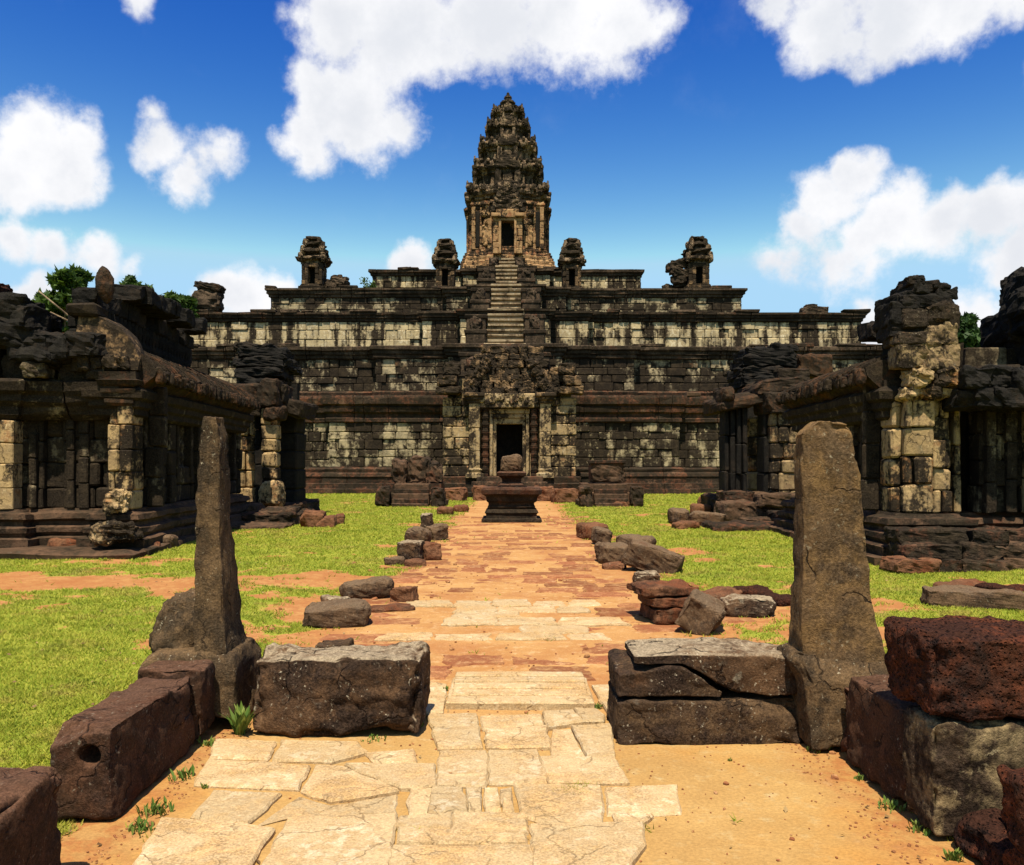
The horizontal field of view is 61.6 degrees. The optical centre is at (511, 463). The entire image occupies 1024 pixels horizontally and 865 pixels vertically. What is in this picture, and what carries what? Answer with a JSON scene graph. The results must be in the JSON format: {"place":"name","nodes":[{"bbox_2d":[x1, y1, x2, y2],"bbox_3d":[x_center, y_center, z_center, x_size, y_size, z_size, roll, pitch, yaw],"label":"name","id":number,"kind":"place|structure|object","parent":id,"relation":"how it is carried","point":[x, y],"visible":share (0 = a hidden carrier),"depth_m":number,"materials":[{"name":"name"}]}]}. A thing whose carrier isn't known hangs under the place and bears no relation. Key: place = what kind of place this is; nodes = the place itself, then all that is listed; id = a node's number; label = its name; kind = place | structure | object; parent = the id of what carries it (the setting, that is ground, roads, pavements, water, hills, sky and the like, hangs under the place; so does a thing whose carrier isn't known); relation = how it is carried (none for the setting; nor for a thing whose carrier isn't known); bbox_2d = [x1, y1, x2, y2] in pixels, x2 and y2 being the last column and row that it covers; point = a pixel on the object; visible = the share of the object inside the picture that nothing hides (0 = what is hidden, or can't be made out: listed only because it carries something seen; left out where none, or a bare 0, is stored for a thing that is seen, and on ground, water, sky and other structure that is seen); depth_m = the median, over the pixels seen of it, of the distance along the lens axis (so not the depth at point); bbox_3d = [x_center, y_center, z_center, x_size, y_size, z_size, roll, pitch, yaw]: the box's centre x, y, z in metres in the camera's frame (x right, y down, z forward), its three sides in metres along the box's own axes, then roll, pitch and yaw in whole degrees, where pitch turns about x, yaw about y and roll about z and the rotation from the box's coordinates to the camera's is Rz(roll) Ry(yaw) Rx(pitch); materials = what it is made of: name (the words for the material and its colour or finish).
{"place":"outdoors","nodes":[
{"label":"outdoors","id":0,"kind":"place"},
{"bbox_2d":[132,599,681,864],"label":"sandstone paving","id":1,"kind":"structure","parent":0,"point":[451,820],"depth_m":4.14,"materials":[{"name":"stone"}]},
{"bbox_2d":[460,92,555,267],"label":"central tower","id":2,"kind":"structure","parent":0,"point":[507,208],"depth_m":74.82,"materials":[{"name":"stone"}]},
{"bbox_2d":[491,209,524,254],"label":"door porch","id":3,"kind":"structure","parent":2,"relation":"in","point":[502,219],"depth_m":73.45,"materials":[{"name":"stone"}]},
{"bbox_2d":[0,494,1023,864],"bbox_3d":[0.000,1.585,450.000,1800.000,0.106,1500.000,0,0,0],"label":"ground","id":4,"kind":"structure","parent":0,"point":[762,774],"depth_m":4.90,"materials":[{"name":"soil"}]},
{"bbox_2d":[0,766,61,864],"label":"kerb block","id":5,"kind":"object","parent":4,"relation":"on","point":[30,833],"depth_m":3.08,"materials":[{"name":"brown stone"}]},
{"bbox_2d":[47,538,75,545],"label":"loose stone","id":6,"kind":"object","parent":4,"relation":"on","point":[60,542],"visible":0.34,"depth_m":14.86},
{"bbox_2d":[31,263,94,332],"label":"tree","id":7,"kind":"object","parent":4,"relation":"on","point":[63,281],"visible":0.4,"depth_m":45.02,"materials":[{"name":"green plant"}]},
{"bbox_2d":[50,676,194,821],"bbox_3d":[-1.937,1.393,4.339,0.347,0.432,1.056,0,0,0],"label":"kerb block","id":8,"kind":"object","parent":4,"relation":"on","point":[114,754],"depth_m":3.99,"materials":[{"name":"brown stone"}]},
{"bbox_2d":[0,266,260,559],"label":"stone hall","id":9,"kind":"structure","parent":4,"relation":"on","point":[111,398],"depth_m":15.14,"materials":[{"name":"stone"}]},
{"bbox_2d":[38,291,67,315],"bbox_3d":[-8.229,-2.834,15.650,0.986,0.696,0.031,0,0,18],"label":"pole","id":10,"kind":"object","parent":9,"relation":"on","point":[46,297],"visible":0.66,"depth_m":15.68,"materials":[{"name":"wood"}]},
{"bbox_2d":[119,274,153,288],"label":"tree","id":11,"kind":"object","parent":4,"relation":"on","point":[129,280],"visible":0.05,"depth_m":50.12,"materials":[{"name":"green plant"}]},
{"bbox_2d":[128,816,155,836],"bbox_3d":[-1.615,1.592,3.767,0.152,0.058,0.112,0,0,43],"label":"weed plant","id":12,"kind":"object","parent":4,"relation":"on","point":[141,827],"visible":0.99,"depth_m":3.76,"materials":[{"name":"green plant"}]},
{"bbox_2d":[135,796,173,817],"bbox_3d":[-1.640,1.585,3.950,0.163,0.069,0.158,0,0,0],"label":"weed plant","id":13,"kind":"object","parent":4,"relation":"on","point":[154,808],"visible":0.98,"depth_m":3.94,"materials":[{"name":"green plant"}]},
{"bbox_2d":[152,542,160,545],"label":"loose stone","id":14,"kind":"object","parent":4,"relation":"on","point":[156,543],"visible":0.22,"depth_m":15.27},
{"bbox_2d":[161,534,177,546],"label":"loose stone","id":15,"kind":"object","parent":4,"relation":"on","point":[171,539],"visible":0.4,"depth_m":15.77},
{"bbox_2d":[138,659,215,741],"bbox_3d":[-1.936,1.381,4.992,0.382,0.439,0.262,0,0,0],"label":"kerb block","id":16,"kind":"object","parent":4,"relation":"on","point":[200,674],"depth_m":4.90,"materials":[{"name":"brown stone"}]},
{"bbox_2d":[161,290,199,317],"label":"tree","id":17,"kind":"object","parent":4,"relation":"on","point":[187,301],"visible":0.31,"depth_m":53.57,"materials":[{"name":"green plant"}]},
{"bbox_2d":[167,764,194,782],"bbox_3d":[-1.671,1.582,4.375,0.101,0.069,0.148,0,0,38],"label":"weed plant","id":18,"kind":"object","parent":4,"relation":"on","point":[182,774],"visible":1,"depth_m":4.37,"materials":[{"name":"green plant"}]},
{"bbox_2d":[140,416,261,718],"bbox_3d":[-1.972,0.663,5.459,0.668,1.902,0.652,0,0,0],"label":"standing stone","id":19,"kind":"object","parent":4,"relation":"on","point":[201,620],"visible":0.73,"depth_m":5.21,"materials":[{"name":"stone"}]},
{"bbox_2d":[200,782,208,788],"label":"weed plant","id":20,"kind":"object","parent":4,"relation":"on","point":[204,786],"visible":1,"depth_m":4.26,"materials":[{"name":"green plant"}]},
{"bbox_2d":[197,736,214,746],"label":"weed plant","id":21,"kind":"object","parent":4,"relation":"on","point":[209,743],"visible":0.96,"depth_m":4.88,"materials":[{"name":"green plant"}]},
{"bbox_2d":[219,702,255,735],"bbox_3d":[-1.593,1.525,5.087,0.210,0.179,0.206,0,0,19],"label":"weed plant","id":22,"kind":"object","parent":4,"relation":"on","point":[241,718],"visible":1,"depth_m":5.06,"materials":[{"name":"green plant"}]},
{"bbox_2d":[232,341,319,529],"bbox_3d":[-6.617,-0.974,24.500,2.951,5.382,8.913,0,0,-18],"label":"ruined porch","id":23,"kind":"object","parent":4,"relation":"on","point":[272,470],"visible":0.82,"depth_m":25.09,"materials":[{"name":"stone"}]},
{"bbox_2d":[300,510,325,526],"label":"loose stone","id":24,"kind":"object","parent":4,"relation":"on","point":[310,518],"visible":0.79,"depth_m":20.80,"materials":[{"name":"stone"}]},
{"bbox_2d":[315,515,336,527],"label":"loose stone","id":25,"kind":"object","parent":4,"relation":"on","point":[329,520],"visible":0.68,"depth_m":20.81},
{"bbox_2d":[315,637,353,647],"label":"stone","id":26,"kind":"object","parent":4,"relation":"on","point":[337,642],"visible":0.25,"depth_m":5.95,"materials":[{"name":"brown stone"}]},
{"bbox_2d":[320,594,350,600],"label":"loose stone","id":27,"kind":"object","parent":4,"relation":"on","point":[327,597],"visible":0.4,"depth_m":9.83,"materials":[{"name":"stone"}]},
{"bbox_2d":[302,598,370,628],"bbox_3d":[-1.740,1.522,8.634,0.687,0.310,0.538,0,0,0],"label":"loose stone","id":28,"kind":"object","parent":4,"relation":"on","point":[345,613],"visible":0.95,"depth_m":8.41,"materials":[{"name":"stone"}]},
{"bbox_2d":[336,513,344,523],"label":"loose stone","id":29,"kind":"object","parent":4,"relation":"on","point":[340,517],"visible":0.6,"depth_m":21.98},
{"bbox_2d":[253,641,430,737],"bbox_3d":[-1.035,1.378,5.312,1.041,0.497,0.578,0,0,0],"label":"kerb block","id":30,"kind":"object","parent":4,"relation":"on","point":[300,692],"depth_m":5.06,"materials":[{"name":"stone"}]},
{"bbox_2d":[339,575,393,598],"bbox_3d":[-1.732,1.495,10.346,0.661,0.293,0.462,0,0,0],"label":"loose stone","id":31,"kind":"object","parent":4,"relation":"on","point":[376,586],"visible":0.84,"depth_m":10.15,"materials":[{"name":"stone"}]},
{"bbox_2d":[361,733,386,742],"bbox_3d":[-0.795,1.610,5.021,0.137,0.040,0.141,0,0,34],"label":"weed plant","id":32,"kind":"object","parent":4,"relation":"on","point":[373,738],"visible":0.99,"depth_m":5.04,"materials":[{"name":"green plant"}]},
{"bbox_2d":[371,602,414,612],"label":"loose stone","id":33,"kind":"object","parent":4,"relation":"on","point":[396,607],"visible":0.81,"depth_m":9.36,"materials":[{"name":"stone"}]},
{"bbox_2d":[384,556,404,564],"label":"loose stone","id":34,"kind":"object","parent":4,"relation":"on","point":[393,560],"visible":0.91,"depth_m":13.60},
{"bbox_2d":[397,539,424,559],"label":"loose stone","id":35,"kind":"object","parent":4,"relation":"on","point":[407,549],"visible":0.62,"depth_m":13.92,"materials":[{"name":"stone"}]},
{"bbox_2d":[375,455,448,506],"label":"stair block","id":36,"kind":"structure","parent":4,"relation":"on","point":[423,477],"depth_m":31.49,"materials":[{"name":"stone"}]},
{"bbox_2d":[404,558,426,566],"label":"loose stone","id":37,"kind":"object","parent":4,"relation":"on","point":[413,562],"visible":0.87,"depth_m":13.37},
{"bbox_2d":[420,513,433,527],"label":"loose stone","id":38,"kind":"object","parent":4,"relation":"on","point":[426,519],"visible":0.67,"depth_m":21.08,"materials":[{"name":"stone"}]},
{"bbox_2d":[425,523,448,540],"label":"loose stone","id":39,"kind":"object","parent":4,"relation":"on","point":[439,531],"visible":0.79,"depth_m":17.84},
{"bbox_2d":[436,506,453,514],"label":"loose stone","id":40,"kind":"object","parent":4,"relation":"on","point":[443,510],"visible":0.94,"depth_m":26.68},
{"bbox_2d":[445,487,467,500],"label":"fallen stone","id":41,"kind":"object","parent":4,"relation":"on","point":[457,493],"visible":0.67,"depth_m":36.45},
{"bbox_2d":[453,504,468,511],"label":"loose stone","id":42,"kind":"object","parent":4,"relation":"on","point":[462,507],"visible":0.91,"depth_m":28.08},
{"bbox_2d":[471,485,485,500],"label":"fallen stone","id":43,"kind":"object","parent":4,"relation":"on","point":[477,495],"visible":0.46,"depth_m":37.23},
{"bbox_2d":[0,529,1010,864],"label":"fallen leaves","id":44,"kind":"object","parent":4,"relation":"on","point":[420,755],"visible":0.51,"depth_m":5.92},
{"bbox_2d":[435,345,583,496],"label":"gateway","id":45,"kind":"object","parent":4,"relation":"on","point":[499,402],"visible":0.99,"depth_m":42.29,"materials":[{"name":"stone"}]},
{"bbox_2d":[481,486,541,521],"bbox_3d":[0.012,1.130,24.302,1.679,0.957,1.679,0,0,0],"label":"stone pedestal","id":46,"kind":"object","parent":4,"relation":"on","point":[510,504],"visible":0.98,"depth_m":23.59,"materials":[{"name":"brown stone"}]},
{"bbox_2d":[497,471,525,486],"bbox_3d":[0.013,0.449,24.325,0.852,0.475,0.845,0,0,0],"label":"stone slab","id":47,"kind":"object","parent":46,"relation":"on","point":[511,478],"depth_m":23.99,"materials":[{"name":"brown stone"}]},
{"bbox_2d":[500,454,522,470],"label":"boulder","id":48,"kind":"object","parent":47,"relation":"on","point":[512,462],"visible":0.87,"depth_m":24.03,"materials":[{"name":"brown stone"}]},
{"bbox_2d":[0,492,1023,841],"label":"grass","id":49,"kind":"structure","parent":4,"relation":"on","point":[394,532],"depth_m":10.70,"materials":[{"name":"plant"}]},
{"bbox_2d":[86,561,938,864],"bbox_3d":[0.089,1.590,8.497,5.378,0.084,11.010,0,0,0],"label":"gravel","id":50,"kind":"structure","parent":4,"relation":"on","point":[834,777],"depth_m":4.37,"materials":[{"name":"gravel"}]},
{"bbox_2d":[445,671,593,710],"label":"threshold slab","id":51,"kind":"structure","parent":4,"relation":"on","point":[512,690],"depth_m":5.87,"materials":[{"name":"stone"}]},
{"bbox_2d":[190,257,882,493],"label":"temple pyramid","id":52,"kind":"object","parent":4,"relation":"on","point":[652,368],"visible":0.51,"depth_m":51.03,"materials":[{"name":"stone"}]},
{"bbox_2d":[191,281,225,311],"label":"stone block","id":53,"kind":"object","parent":52,"relation":"on","point":[209,296],"visible":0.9,"depth_m":56.24,"materials":[{"name":"stone"}]},
{"bbox_2d":[295,236,349,287],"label":"shrine","id":54,"kind":"object","parent":52,"relation":"on","point":[313,258],"visible":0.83,"depth_m":63.20,"materials":[{"name":"black stone"}]},
{"bbox_2d":[359,277,376,287],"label":"bush","id":55,"kind":"object","parent":52,"relation":"on","point":[372,285],"visible":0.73,"depth_m":63.43,"materials":[{"name":"green plant"}]},
{"bbox_2d":[431,238,460,286],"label":"shrine","id":56,"kind":"object","parent":52,"relation":"on","point":[446,263],"visible":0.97,"depth_m":63.84,"materials":[{"name":"black stone"}]},
{"bbox_2d":[557,238,586,287],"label":"shrine","id":57,"kind":"object","parent":52,"relation":"on","point":[571,260],"visible":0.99,"depth_m":63.84,"materials":[{"name":"black stone"}]},
{"bbox_2d":[661,236,713,287],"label":"shrine","id":58,"kind":"object","parent":52,"relation":"on","point":[696,260],"visible":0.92,"depth_m":63.21,"materials":[{"name":"black stone"}]},
{"bbox_2d":[799,304,828,311],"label":"fallen block","id":59,"kind":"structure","parent":52,"relation":"on","point":[810,308],"depth_m":56.54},
{"bbox_2d":[537,486,553,500],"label":"fallen stone","id":60,"kind":"object","parent":4,"relation":"on","point":[544,495],"visible":0.34,"depth_m":36.37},
{"bbox_2d":[550,488,577,502],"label":"fallen stone","id":61,"kind":"object","parent":4,"relation":"on","point":[564,495],"visible":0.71,"depth_m":34.82,"materials":[{"name":"stone"}]},
{"bbox_2d":[594,703,602,709],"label":"weed plant","id":62,"kind":"object","parent":4,"relation":"on","point":[597,706],"visible":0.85,"depth_m":5.67,"materials":[{"name":"green plant"}]},
{"bbox_2d":[591,526,612,542],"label":"loose stone","id":63,"kind":"object","parent":4,"relation":"on","point":[600,534],"visible":0.77,"depth_m":16.71,"materials":[{"name":"stone"}]},
{"bbox_2d":[575,460,643,506],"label":"stair block","id":64,"kind":"structure","parent":4,"relation":"on","point":[593,493],"depth_m":31.41,"materials":[{"name":"stone"}]},
{"bbox_2d":[594,542,627,563],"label":"loose stone","id":65,"kind":"object","parent":4,"relation":"on","point":[606,552],"visible":0.69,"depth_m":13.60,"materials":[{"name":"stone"}]},
{"bbox_2d":[602,561,626,569],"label":"loose stone","id":66,"kind":"object","parent":4,"relation":"on","point":[617,565],"visible":0.9,"depth_m":12.95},
{"bbox_2d":[614,501,629,506],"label":"fallen stone","id":67,"kind":"object","parent":4,"relation":"on","point":[626,504],"visible":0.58,"depth_m":30.76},
{"bbox_2d":[621,539,684,573],"bbox_3d":[2.112,1.420,12.755,0.913,0.567,0.541,0,0,18],"label":"loose stone","id":68,"kind":"object","parent":4,"relation":"on","point":[641,554],"visible":0.84,"depth_m":12.55,"materials":[{"name":"stone"}]},
{"bbox_2d":[667,507,689,522],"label":"loose stone","id":69,"kind":"object","parent":4,"relation":"on","point":[676,514],"visible":0.69,"depth_m":22.31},
{"bbox_2d":[671,520,699,528],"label":"loose stone","id":70,"kind":"object","parent":4,"relation":"on","point":[682,524],"visible":0.94,"depth_m":20.81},
{"bbox_2d":[675,589,725,635],"bbox_3d":[1.840,1.446,8.254,0.463,0.474,0.510,0,0,22],"label":"loose stone","id":71,"kind":"object","parent":4,"relation":"on","point":[703,613],"visible":0.88,"depth_m":8.06,"materials":[{"name":"stone"}]},
{"bbox_2d":[690,503,711,512],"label":"loose stone","id":72,"kind":"object","parent":4,"relation":"on","point":[700,507],"visible":0.6,"depth_m":25.83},
{"bbox_2d":[606,637,802,744],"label":"broken block","id":73,"kind":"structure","parent":4,"relation":"on","point":[698,691],"depth_m":4.96,"materials":[{"name":"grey stone"}]},
{"bbox_2d":[688,510,725,523],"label":"loose stone","id":74,"kind":"object","parent":4,"relation":"on","point":[699,516],"visible":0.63,"depth_m":21.94,"materials":[{"name":"stone"}]},
{"bbox_2d":[701,586,742,598],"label":"loose stone","id":75,"kind":"object","parent":4,"relation":"on","point":[718,592],"visible":0.59,"depth_m":10.15,"materials":[{"name":"stone"}]},
{"bbox_2d":[720,593,776,617],"bbox_3d":[2.479,1.507,9.015,0.567,0.258,0.431,0,0,0],"label":"loose stone","id":76,"kind":"object","parent":4,"relation":"on","point":[751,606],"visible":0.84,"depth_m":8.84,"materials":[{"name":"stone"}]},
{"bbox_2d":[733,584,772,594],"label":"loose stone","id":77,"kind":"object","parent":4,"relation":"on","point":[756,589],"visible":0.59,"depth_m":10.18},
{"bbox_2d":[700,342,832,531],"bbox_3d":[7.348,-0.946,24.199,3.978,5.276,9.242,0,0,12],"label":"ruined porch","id":78,"kind":"object","parent":4,"relation":"on","point":[757,441],"visible":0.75,"depth_m":23.65,"materials":[{"name":"black stone"}]},
{"bbox_2d":[761,592,790,606],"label":"loose stone","id":79,"kind":"object","parent":4,"relation":"on","point":[782,600],"visible":0.46,"depth_m":9.48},
{"bbox_2d":[777,421,888,750],"bbox_3d":[1.903,0.685,5.030,0.649,1.859,0.543,0,0,0],"label":"standing stone","id":80,"kind":"object","parent":4,"relation":"on","point":[831,647],"visible":0.82,"depth_m":4.88,"materials":[{"name":"stone"}]},
{"bbox_2d":[840,687,849,751],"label":"kerb block","id":81,"kind":"structure","parent":4,"relation":"on","point":[844,744],"depth_m":4.67,"materials":[{"name":"brown stone"}]},
{"bbox_2d":[853,772,864,780],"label":"weed plant","id":82,"kind":"object","parent":4,"relation":"on","point":[859,777],"visible":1,"depth_m":4.38,"materials":[{"name":"green plant"}]},
{"bbox_2d":[846,674,919,801],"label":"kerb block","id":83,"kind":"structure","parent":4,"relation":"on","point":[876,707],"depth_m":4.25,"materials":[{"name":"brown stone"}]},
{"bbox_2d":[878,795,910,813],"bbox_3d":[1.798,1.603,4.030,0.156,0.050,0.143,0,0,0],"label":"weed plant","id":84,"kind":"object","parent":4,"relation":"on","point":[893,804],"visible":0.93,"depth_m":4.03,"materials":[{"name":"green plant"}]},
{"bbox_2d":[769,266,1023,572],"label":"stone hall","id":85,"kind":"structure","parent":4,"relation":"on","point":[927,408],"depth_m":13.80,"materials":[{"name":"stone"}]},
{"bbox_2d":[879,555,941,573],"bbox_3d":[5.789,1.486,12.460,0.728,0.282,0.535,0,0,-7],"label":"loose stone","id":86,"kind":"object","parent":4,"relation":"on","point":[899,564],"visible":0.85,"depth_m":12.24,"materials":[{"name":"stone"}]},
{"bbox_2d":[907,818,930,836],"bbox_3d":[1.796,1.595,3.772,0.108,0.060,0.092,0,0,43],"label":"weed plant","id":87,"kind":"object","parent":4,"relation":"on","point":[917,827],"visible":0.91,"depth_m":3.76,"materials":[{"name":"green plant"}]},
{"bbox_2d":[942,847,963,862],"bbox_3d":[1.802,1.595,3.490,0.096,0.059,0.060,0,0,0],"label":"weed plant","id":88,"kind":"object","parent":4,"relation":"on","point":[954,855],"visible":1,"depth_m":3.49,"materials":[{"name":"green plant"}]},
{"bbox_2d":[933,578,986,586],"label":"loose stone","id":89,"kind":"object","parent":4,"relation":"on","point":[973,582],"visible":0.34,"depth_m":10.84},
{"bbox_2d":[902,705,1023,835],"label":"kerb block","id":90,"kind":"structure","parent":4,"relation":"on","point":[950,766],"depth_m":3.65,"materials":[{"name":"stone"}]},
{"bbox_2d":[883,615,1023,721],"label":"kerb block","id":91,"kind":"structure","parent":90,"relation":"on","point":[964,668],"depth_m":3.64,"materials":[{"name":"stone"}]},
{"bbox_2d":[957,311,980,348],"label":"tree","id":92,"kind":"object","parent":4,"relation":"on","point":[968,335],"visible":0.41,"depth_m":47.21,"materials":[{"name":"green plant"}]},
{"bbox_2d":[919,584,1023,610],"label":"loose stone","id":93,"kind":"object","parent":4,"relation":"on","point":[943,595],"visible":0.88,"depth_m":9.30,"materials":[{"name":"stone"}]},
{"bbox_2d":[953,808,1013,864],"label":"kerb stone","id":94,"kind":"object","parent":4,"relation":"on","point":[981,836],"visible":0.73,"depth_m":3.48,"materials":[{"name":"stone"}]},
{"bbox_2d":[975,582,1023,591],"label":"loose stone","id":95,"kind":"object","parent":4,"relation":"on","point":[994,586],"visible":0.66,"depth_m":10.46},
{"bbox_2d":[1002,846,1023,864],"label":"kerb block","id":96,"kind":"structure","parent":4,"relation":"on","point":[1012,855],"depth_m":3.09,"materials":[{"name":"stone"}]},
{"bbox_2d":[996,764,1023,853],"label":"kerb block","id":97,"kind":"structure","parent":96,"relation":"on","point":[1012,803],"depth_m":3.07,"materials":[{"name":"stone"}]},
{"bbox_2d":[0,0,1023,343],"label":"sky","id":98,"kind":"structure","parent":0,"point":[832,154],"materials":[{"name":"blue"}]},
{"bbox_2d":[319,516,756,680],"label":"laterite paving","id":99,"kind":"structure","parent":0,"point":[593,590],"depth_m":11.22,"materials":[{"name":"stone"}]},
{"bbox_2d":[390,586,418,601],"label":"loose stone","id":100,"kind":"object","parent":99,"relation":"on","point":[404,593],"visible":0.86,"depth_m":9.90,"materials":[{"name":"stone"}]},
{"bbox_2d":[404,526,431,541],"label":"loose stone","id":101,"kind":"object","parent":99,"relation":"on","point":[417,533],"visible":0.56,"depth_m":16.73,"materials":[{"name":"stone"}]},
{"bbox_2d":[423,541,441,559],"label":"loose stone","id":102,"kind":"object","parent":99,"relation":"on","point":[431,550],"visible":0.73,"depth_m":14.18,"materials":[{"name":"stone"}]},
{"bbox_2d":[576,521,608,539],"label":"loose stone","id":103,"kind":"object","parent":99,"relation":"on","point":[583,530],"visible":0.66,"depth_m":17.93,"materials":[{"name":"stone"}]},
{"bbox_2d":[616,534,656,544],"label":"loose stone","id":104,"kind":"object","parent":99,"relation":"on","point":[629,538],"visible":0.44,"depth_m":15.82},
{"bbox_2d":[632,570,659,581],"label":"loose stone","id":105,"kind":"object","parent":99,"relation":"on","point":[652,575],"visible":0.48,"depth_m":10.50,"materials":[{"name":"stone"}]},
{"bbox_2d":[626,579,707,624],"bbox_3d":[1.643,1.415,8.821,0.804,0.400,0.677,0,0,-7],"label":"moulded block","id":106,"kind":"object","parent":99,"relation":"on","point":[662,601],"depth_m":8.55,"materials":[{"name":"red stone"}]}
]}

